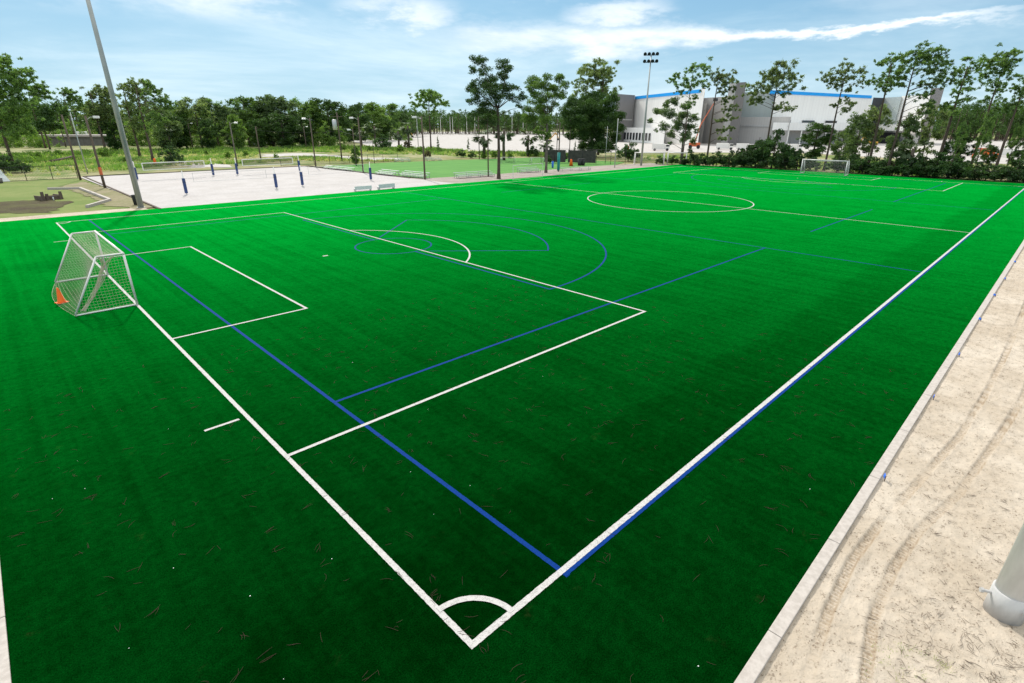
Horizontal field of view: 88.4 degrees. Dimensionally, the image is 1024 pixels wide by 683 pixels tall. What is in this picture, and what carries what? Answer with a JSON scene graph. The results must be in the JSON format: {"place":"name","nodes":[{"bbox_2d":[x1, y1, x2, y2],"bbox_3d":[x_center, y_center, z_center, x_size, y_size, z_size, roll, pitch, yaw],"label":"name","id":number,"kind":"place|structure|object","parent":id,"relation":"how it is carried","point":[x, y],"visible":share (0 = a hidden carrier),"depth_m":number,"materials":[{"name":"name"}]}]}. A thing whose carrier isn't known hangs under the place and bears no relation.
{"place":"outdoors","nodes":[
{"label":"outdoors","id":0,"kind":"place"},
{"bbox_2d":[0,179,128,217],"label":"lawn","id":1,"kind":"structure","parent":0,"point":[19,190],"depth_m":62.59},
{"bbox_2d":[0,200,72,213],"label":"mulch bed","id":2,"kind":"object","parent":1,"relation":"on","point":[29,206],"visible":0.96,"depth_m":54.14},
{"bbox_2d":[0,208,146,221],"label":"sand path","id":3,"kind":"structure","parent":0,"point":[60,215],"depth_m":49.33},
{"bbox_2d":[81,166,453,207],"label":"volleyball sand","id":4,"kind":"structure","parent":0,"point":[162,190],"depth_m":75.21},
{"bbox_2d":[210,158,213,175],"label":"volleyball post","id":5,"kind":"object","parent":4,"relation":"on","point":[211,165],"visible":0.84,"depth_m":86.44,"materials":[{"name":"blue metal"}]},
{"bbox_2d":[134,160,209,170],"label":"volleyball net","id":6,"kind":"object","parent":5,"relation":"attached to","point":[180,162],"visible":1,"depth_m":82.39,"materials":[{"name":"white fabric"}]},
{"bbox_2d":[234,158,238,174],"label":"volleyball post","id":7,"kind":"object","parent":4,"relation":"on","point":[236,168],"visible":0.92,"depth_m":88.26,"materials":[{"name":"blue metal"}]},
{"bbox_2d":[242,157,297,165],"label":"volleyball net","id":8,"kind":"object","parent":7,"relation":"attached to","point":[288,158],"visible":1,"depth_m":91.76,"materials":[{"name":"white fabric"}]},
{"bbox_2d":[261,153,400,159],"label":"dirt track","id":9,"kind":"structure","parent":0,"point":[288,154],"depth_m":148.05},
{"bbox_2d":[0,164,1023,682],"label":"turf field","id":10,"kind":"structure","parent":0,"point":[674,596],"depth_m":15.45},
{"bbox_2d":[52,230,138,315],"bbox_3d":[-20.979,-3.505,25.648,2.772,2.488,7.420,-20,30,-40],"label":"soccer goal","id":11,"kind":"object","parent":10,"relation":"on","point":[99,278],"visible":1,"depth_m":24.47,"materials":[{"name":"white metal"}]},
{"bbox_2d":[3,276,903,682],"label":"pine needle litter","id":12,"kind":"object","parent":10,"relation":"on","point":[431,442],"visible":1,"depth_m":13.35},
{"bbox_2d":[56,166,1023,648],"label":"white field lines","id":13,"kind":"object","parent":10,"relation":"on","point":[452,624],"visible":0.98,"depth_m":13.59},
{"bbox_2d":[89,167,1021,576],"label":"blue field lines","id":14,"kind":"object","parent":10,"relation":"on","point":[525,543],"visible":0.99,"depth_m":17.66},
{"bbox_2d":[800,159,849,175],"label":"soccer goal","id":15,"kind":"object","parent":10,"relation":"on","point":[836,161],"visible":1,"depth_m":94.52,"materials":[{"name":"white metal"}]},
{"bbox_2d":[0,127,1023,681],"bbox_3d":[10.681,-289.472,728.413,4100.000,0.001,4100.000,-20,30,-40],"label":"ground","id":16,"kind":"structure","parent":0,"point":[18,175],"depth_m":124.44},
{"bbox_2d":[0,563,11,682],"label":"kerb","id":17,"kind":"structure","parent":16,"relation":"on","point":[5,672],"depth_m":8.47,"materials":[{"name":"concrete"}]},
{"bbox_2d":[0,53,45,161],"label":"pine tree","id":18,"kind":"object","parent":16,"relation":"on","point":[11,76],"visible":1,"depth_m":103.99,"materials":[{"name":"green plant"}]},
{"bbox_2d":[27,80,56,147],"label":"pine tree","id":19,"kind":"object","parent":16,"relation":"on","point":[40,90],"visible":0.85,"depth_m":178.08,"materials":[{"name":"green plant"}]},
{"bbox_2d":[32,103,64,148],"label":"broadleaf tree","id":20,"kind":"object","parent":16,"relation":"on","point":[47,123],"visible":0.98,"depth_m":173.10,"materials":[{"name":"green plant"}]},
{"bbox_2d":[56,87,91,133],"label":"pine tree","id":21,"kind":"object","parent":16,"relation":"on","point":[71,97],"visible":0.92,"depth_m":216.45,"materials":[{"name":"green plant"}]},
{"bbox_2d":[36,134,113,145],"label":"long building","id":22,"kind":"structure","parent":16,"relation":"on","point":[84,139],"depth_m":207.30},
{"bbox_2d":[47,187,111,207],"bbox_3d":[-50.640,-17.144,61.845,23.310,0.340,3.192,20,29,39],"label":"lawn edging","id":23,"kind":"object","parent":16,"relation":"on","point":[107,199],"visible":0.88,"depth_m":62.53,"materials":[{"name":"concrete"}]},
{"bbox_2d":[84,116,106,187],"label":"lamp post","id":24,"kind":"object","parent":16,"relation":"on","point":[97,159],"visible":0.94,"depth_m":68.33,"materials":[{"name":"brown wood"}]},
{"bbox_2d":[72,83,120,148],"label":"pine tree","id":25,"kind":"object","parent":16,"relation":"on","point":[95,108],"visible":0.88,"depth_m":154.60,"materials":[{"name":"green plant"}]},
{"bbox_2d":[63,181,151,208],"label":"worn earth","id":26,"kind":"structure","parent":16,"relation":"on","point":[119,199],"depth_m":62.63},
{"bbox_2d":[86,0,144,207],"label":"light pole","id":27,"kind":"object","parent":26,"relation":"on","point":[136,189],"visible":1,"depth_m":50.19,"materials":[{"name":"metal"}]},
{"bbox_2d":[91,107,125,149],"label":"woodland tree","id":28,"kind":"object","parent":16,"relation":"on","point":[114,141],"visible":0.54,"depth_m":162.39,"materials":[{"name":"green plant"}]},
{"bbox_2d":[115,76,156,156],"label":"pine tree","id":29,"kind":"object","parent":16,"relation":"on","point":[129,85],"visible":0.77,"depth_m":127.48,"materials":[{"name":"green plant"}]},
{"bbox_2d":[135,80,178,159],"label":"pine tree","id":30,"kind":"object","parent":16,"relation":"on","point":[155,117],"visible":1,"depth_m":116.28,"materials":[{"name":"green plant"}]},
{"bbox_2d":[145,103,183,148],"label":"woodland tree","id":31,"kind":"object","parent":16,"relation":"on","point":[160,135],"visible":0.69,"depth_m":171.62,"materials":[{"name":"green plant"}]},
{"bbox_2d":[157,145,183,162],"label":"shrub","id":32,"kind":"object","parent":16,"relation":"on","point":[168,156],"visible":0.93,"depth_m":114.01,"materials":[{"name":"green plant"}]},
{"bbox_2d":[164,115,193,147],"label":"woodland tree","id":33,"kind":"object","parent":16,"relation":"on","point":[183,140],"visible":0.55,"depth_m":178.55,"materials":[{"name":"green plant"}]},
{"bbox_2d":[166,105,199,147],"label":"woodland tree","id":34,"kind":"object","parent":16,"relation":"on","point":[185,117],"visible":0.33,"depth_m":185.49,"materials":[{"name":"green plant"}]},
{"bbox_2d":[172,97,217,146],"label":"woodland pine","id":35,"kind":"object","parent":16,"relation":"on","point":[198,105],"visible":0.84,"depth_m":183.53,"materials":[{"name":"green plant"}]},
{"bbox_2d":[0,119,412,147],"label":"thicket","id":36,"kind":"object","parent":16,"relation":"on","point":[320,131],"visible":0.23,"depth_m":207.84,"materials":[{"name":"green plant"}]},
{"bbox_2d":[195,118,217,147],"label":"woodland tree","id":37,"kind":"object","parent":16,"relation":"on","point":[207,133],"visible":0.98,"depth_m":179.83,"materials":[{"name":"green plant"}]},
{"bbox_2d":[195,95,224,145],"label":"woodland pine","id":38,"kind":"object","parent":16,"relation":"on","point":[208,100],"visible":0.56,"depth_m":192.84,"materials":[{"name":"green plant"}]},
{"bbox_2d":[209,104,244,146],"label":"woodland tree","id":39,"kind":"object","parent":16,"relation":"on","point":[218,113],"visible":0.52,"depth_m":194.46,"materials":[{"name":"green plant"}]},
{"bbox_2d":[220,114,248,148],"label":"woodland tree","id":40,"kind":"object","parent":16,"relation":"on","point":[239,141],"visible":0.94,"depth_m":172.81,"materials":[{"name":"green plant"}]},
{"bbox_2d":[226,95,257,145],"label":"woodland pine","id":41,"kind":"object","parent":16,"relation":"on","point":[236,102],"visible":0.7,"depth_m":203.57,"materials":[{"name":"green plant"}]},
{"bbox_2d":[83,165,409,208],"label":"timber edging","id":42,"kind":"object","parent":16,"relation":"on","point":[153,206],"visible":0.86,"depth_m":89.80,"materials":[{"name":"brown wood"}]},
{"bbox_2d":[237,100,271,142],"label":"woodland tree","id":43,"kind":"object","parent":16,"relation":"on","point":[247,116],"visible":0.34,"depth_m":203.43,"materials":[{"name":"green plant"}]},
{"bbox_2d":[245,117,269,146],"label":"woodland tree","id":44,"kind":"object","parent":16,"relation":"on","point":[261,134],"visible":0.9,"depth_m":188.25,"materials":[{"name":"green plant"}]},
{"bbox_2d":[252,94,293,145],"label":"woodland tree","id":45,"kind":"object","parent":16,"relation":"on","point":[263,101],"visible":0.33,"depth_m":203.91,"materials":[{"name":"green plant"}]},
{"bbox_2d":[263,112,301,146],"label":"woodland tree","id":46,"kind":"object","parent":16,"relation":"on","point":[287,139],"visible":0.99,"depth_m":189.44,"materials":[{"name":"green plant"}]},
{"bbox_2d":[0,144,567,163],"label":"green undergrowth","id":47,"kind":"object","parent":16,"relation":"on","point":[22,156],"visible":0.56,"depth_m":161.52,"materials":[{"name":"green plant"}]},
{"bbox_2d":[261,94,307,145],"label":"woodland tree","id":48,"kind":"object","parent":16,"relation":"on","point":[276,107],"visible":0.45,"depth_m":204.03,"materials":[{"name":"green plant"}]},
{"bbox_2d":[288,114,314,144],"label":"woodland tree","id":49,"kind":"object","parent":16,"relation":"on","point":[300,139],"visible":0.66,"depth_m":199.23,"materials":[{"name":"green plant"}]},
{"bbox_2d":[299,100,325,142],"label":"woodland tree","id":50,"kind":"object","parent":16,"relation":"on","point":[312,108],"visible":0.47,"depth_m":216.83,"materials":[{"name":"green plant"}]},
{"bbox_2d":[308,97,348,143],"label":"woodland tree","id":51,"kind":"object","parent":16,"relation":"on","point":[329,105],"visible":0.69,"depth_m":219.04,"materials":[{"name":"green plant"}]},
{"bbox_2d":[347,102,372,140],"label":"woodland tree","id":52,"kind":"object","parent":16,"relation":"on","point":[354,109],"visible":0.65,"depth_m":261.83,"materials":[{"name":"green plant"}]},
{"bbox_2d":[361,101,391,138],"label":"woodland tree","id":53,"kind":"object","parent":16,"relation":"on","point":[375,112],"visible":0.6,"depth_m":278.75,"materials":[{"name":"green plant"}]},
{"bbox_2d":[379,103,401,139],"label":"woodland pine","id":54,"kind":"object","parent":16,"relation":"on","point":[392,107],"visible":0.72,"depth_m":300.32,"materials":[{"name":"green plant"}]},
{"bbox_2d":[408,88,449,147],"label":"pine tree","id":55,"kind":"object","parent":16,"relation":"on","point":[431,95],"visible":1,"depth_m":183.97,"materials":[{"name":"green plant"}]},
{"bbox_2d":[325,157,623,177],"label":"practice pitch","id":56,"kind":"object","parent":16,"relation":"on","point":[444,168],"visible":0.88,"depth_m":110.00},
{"bbox_2d":[541,148,625,163],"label":"chain link fence","id":57,"kind":"object","parent":56,"relation":"on","point":[589,155],"visible":0.81,"depth_m":120.50,"materials":[{"name":"black metal"}]},
{"bbox_2d":[460,54,528,178],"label":"pine tree","id":58,"kind":"object","parent":16,"relation":"on","point":[489,85],"visible":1,"depth_m":79.16,"materials":[{"name":"green plant"}]},
{"bbox_2d":[0,147,1005,176],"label":"weeds","id":59,"kind":"object","parent":16,"relation":"on","point":[114,161],"visible":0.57,"depth_m":126.56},
{"bbox_2d":[1,96,1023,140],"bbox_3d":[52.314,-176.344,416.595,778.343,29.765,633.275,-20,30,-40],"label":"forest","id":60,"kind":"object","parent":16,"relation":"on","point":[974,116],"visible":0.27,"depth_m":396.14,"materials":[{"name":"green plant"}]},
{"bbox_2d":[412,163,666,182],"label":"gravel strip","id":61,"kind":"object","parent":16,"relation":"on","point":[476,178],"visible":0.62,"depth_m":94.40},
{"bbox_2d":[640,52,658,165],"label":"light pole","id":62,"kind":"object","parent":61,"relation":"on","point":[650,61],"visible":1,"depth_m":109.61,"materials":[{"name":"metal"}]},
{"bbox_2d":[520,72,569,172],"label":"broadleaf tree","id":63,"kind":"object","parent":16,"relation":"on","point":[533,82],"visible":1,"depth_m":91.42,"materials":[{"name":"green plant"}]},
{"bbox_2d":[557,90,626,152],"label":"oak tree","id":64,"kind":"object","parent":16,"relation":"on","point":[593,105],"visible":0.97,"depth_m":145.38,"materials":[{"name":"green plant"}]},
{"bbox_2d":[569,57,621,154],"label":"pine tree","id":65,"kind":"object","parent":16,"relation":"on","point":[597,74],"visible":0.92,"depth_m":151.88,"materials":[{"name":"green plant"}]},
{"bbox_2d":[616,141,640,161],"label":"shrub","id":66,"kind":"object","parent":16,"relation":"on","point":[629,153],"visible":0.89,"depth_m":127.96,"materials":[{"name":"green plant"}]},
{"bbox_2d":[647,96,700,163],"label":"broadleaf tree","id":67,"kind":"object","parent":16,"relation":"on","point":[668,112],"visible":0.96,"depth_m":118.72,"materials":[{"name":"green plant"}]},
{"bbox_2d":[354,132,1023,163],"bbox_3d":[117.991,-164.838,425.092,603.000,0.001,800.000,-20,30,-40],"label":"construction lot","id":68,"kind":"structure","parent":16,"relation":"on","point":[453,140],"depth_m":246.34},
{"bbox_2d":[613,88,733,144],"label":"exhibition hall","id":69,"kind":"structure","parent":68,"relation":"on","point":[632,107],"depth_m":274.89,"materials":[{"name":"white"}]},
{"bbox_2d":[721,82,943,144],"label":"exhibition hall","id":70,"kind":"structure","parent":68,"relation":"on","point":[751,123],"depth_m":259.08,"materials":[{"name":"metal"}]},
{"bbox_2d":[665,56,713,162],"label":"pine tree","id":71,"kind":"object","parent":16,"relation":"on","point":[702,66],"visible":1,"depth_m":113.33,"materials":[{"name":"green plant"}]},
{"bbox_2d":[705,66,741,164],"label":"pine tree","id":72,"kind":"object","parent":16,"relation":"on","point":[722,78],"visible":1,"depth_m":113.05,"materials":[{"name":"green plant"}]},
{"bbox_2d":[740,139,771,167],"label":"shrub","id":73,"kind":"object","parent":16,"relation":"on","point":[755,153],"visible":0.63,"depth_m":109.62,"materials":[{"name":"green plant"}]},
{"bbox_2d":[753,128,793,169],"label":"shrub","id":74,"kind":"object","parent":16,"relation":"on","point":[767,146],"visible":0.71,"depth_m":107.21,"materials":[{"name":"green plant"}]},
{"bbox_2d":[740,58,807,137],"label":"pine tree","id":75,"kind":"object","parent":16,"relation":"on","point":[774,75],"visible":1,"depth_m":108.64,"materials":[{"name":"green plant"}]},
{"bbox_2d":[772,144,805,169],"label":"shrub","id":76,"kind":"object","parent":16,"relation":"on","point":[778,158],"visible":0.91,"depth_m":105.25,"materials":[{"name":"green plant"}]},
{"bbox_2d":[795,122,837,158],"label":"woodland tree","id":77,"kind":"object","parent":16,"relation":"on","point":[811,137],"visible":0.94,"depth_m":134.18,"materials":[{"name":"green plant"}]},
{"bbox_2d":[827,128,856,162],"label":"woodland tree","id":78,"kind":"object","parent":16,"relation":"on","point":[835,150],"visible":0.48,"depth_m":120.39,"materials":[{"name":"green plant"}]},
{"bbox_2d":[815,58,868,170],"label":"pine tree","id":79,"kind":"object","parent":16,"relation":"on","point":[841,80],"visible":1,"depth_m":99.20,"materials":[{"name":"green plant"}]},
{"bbox_2d":[840,111,876,160],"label":"woodland tree","id":80,"kind":"object","parent":16,"relation":"on","point":[861,123],"visible":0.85,"depth_m":113.56,"materials":[{"name":"green plant"}]},
{"bbox_2d":[843,154,876,173],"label":"shrub","id":81,"kind":"object","parent":16,"relation":"on","point":[861,162],"visible":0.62,"depth_m":97.20,"materials":[{"name":"green plant"}]},
{"bbox_2d":[858,103,895,155],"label":"woodland pine","id":82,"kind":"object","parent":16,"relation":"on","point":[885,110],"visible":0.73,"depth_m":112.88,"materials":[{"name":"green plant"}]},
{"bbox_2d":[734,240,1023,682],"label":"kerb","id":83,"kind":"structure","parent":16,"relation":"on","point":[754,666],"depth_m":11.05,"materials":[{"name":"concrete"}]},
{"bbox_2d":[867,161,893,175],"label":"shrub","id":84,"kind":"object","parent":16,"relation":"on","point":[881,168],"visible":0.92,"depth_m":93.64,"materials":[{"name":"green plant"}]},
{"bbox_2d":[862,51,906,172],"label":"pine tree","id":85,"kind":"object","parent":16,"relation":"on","point":[886,83],"visible":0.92,"depth_m":93.99,"materials":[{"name":"green plant"}]},
{"bbox_2d":[755,247,1023,682],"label":"sand verge","id":86,"kind":"structure","parent":16,"relation":"on","point":[968,426],"depth_m":10.67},
{"bbox_2d":[854,471,1023,670],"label":"straw litter","id":87,"kind":"object","parent":86,"relation":"on","point":[944,580],"visible":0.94,"depth_m":10.24,"materials":[{"name":"brown plant"}]},
{"bbox_2d":[876,598,1018,682],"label":"dry debris","id":88,"kind":"object","parent":86,"relation":"on","point":[950,650],"visible":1,"depth_m":8.50,"materials":[{"name":"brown wood"}]},
{"bbox_2d":[979,523,1023,625],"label":"light pole","id":89,"kind":"object","parent":86,"relation":"on","point":[1003,602],"visible":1,"depth_m":8.92,"materials":[{"name":"metal"}]},
{"bbox_2d":[883,112,921,161],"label":"woodland tree","id":90,"kind":"object","parent":16,"relation":"on","point":[912,124],"visible":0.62,"depth_m":97.98,"materials":[{"name":"green plant"}]},
{"bbox_2d":[893,153,928,174],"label":"shrub","id":91,"kind":"object","parent":16,"relation":"on","point":[906,163],"visible":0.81,"depth_m":90.90,"materials":[{"name":"green plant"}]},
{"bbox_2d":[894,138,931,176],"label":"cabbage palm","id":92,"kind":"object","parent":16,"relation":"on","point":[904,154],"visible":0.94,"depth_m":91.22,"materials":[{"name":"green plant"}]},
{"bbox_2d":[884,40,964,175],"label":"pine tree","id":93,"kind":"object","parent":16,"relation":"on","point":[924,57],"visible":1,"depth_m":87.12,"materials":[{"name":"green plant"}]},
{"bbox_2d":[914,102,950,155],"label":"woodland pine","id":94,"kind":"object","parent":16,"relation":"on","point":[931,119],"visible":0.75,"depth_m":97.78,"materials":[{"name":"green plant"}]},
{"bbox_2d":[911,151,961,178],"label":"shrub","id":95,"kind":"object","parent":16,"relation":"on","point":[930,168],"visible":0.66,"depth_m":89.27,"materials":[{"name":"green plant"}]},
{"bbox_2d":[925,153,982,178],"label":"shrub","id":96,"kind":"object","parent":16,"relation":"on","point":[944,169],"visible":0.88,"depth_m":87.65,"materials":[{"name":"green plant"}]},
{"bbox_2d":[943,132,975,162],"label":"woodland tree","id":97,"kind":"object","parent":16,"relation":"on","point":[947,148],"visible":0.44,"depth_m":94.81,"materials":[{"name":"green plant"}]},
{"bbox_2d":[948,121,971,177],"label":"woodland pine","id":98,"kind":"object","parent":16,"relation":"on","point":[958,141],"visible":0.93,"depth_m":88.79,"materials":[{"name":"green plant"}]},
{"bbox_2d":[931,53,988,176],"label":"pine tree","id":99,"kind":"object","parent":16,"relation":"on","point":[967,98],"visible":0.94,"depth_m":87.10,"materials":[{"name":"green plant"}]},
{"bbox_2d":[971,112,997,165],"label":"woodland pine","id":100,"kind":"object","parent":16,"relation":"on","point":[984,138],"visible":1,"depth_m":90.51,"materials":[{"name":"green plant"}]},
{"bbox_2d":[970,165,1000,180],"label":"shrub","id":101,"kind":"object","parent":16,"relation":"on","point":[993,175],"visible":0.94,"depth_m":85.02,"materials":[{"name":"green plant"}]},
{"bbox_2d":[977,144,999,168],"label":"woodland tree","id":102,"kind":"object","parent":16,"relation":"on","point":[986,155],"visible":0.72,"depth_m":96.01,"materials":[{"name":"green plant"}]},
{"bbox_2d":[970,42,1023,165],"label":"pine tree","id":103,"kind":"object","parent":16,"relation":"on","point":[1004,59],"visible":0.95,"depth_m":88.78,"materials":[{"name":"green plant"}]},
{"bbox_2d":[989,78,1023,179],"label":"pine tree","id":104,"kind":"object","parent":16,"relation":"on","point":[1007,105],"visible":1,"depth_m":84.27,"materials":[{"name":"green plant"}]},
{"bbox_2d":[994,159,1023,181],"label":"shrub","id":105,"kind":"object","parent":16,"relation":"on","point":[1003,169],"visible":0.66,"depth_m":83.76,"materials":[{"name":"green plant"}]},
{"bbox_2d":[1005,122,1023,165],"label":"woodland pine","id":106,"kind":"object","parent":16,"relation":"on","point":[1019,131],"visible":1,"depth_m":89.32,"materials":[{"name":"green plant"}]},
{"bbox_2d":[0,0,1023,125],"label":"sky","id":107,"kind":"structure","parent":0,"point":[349,52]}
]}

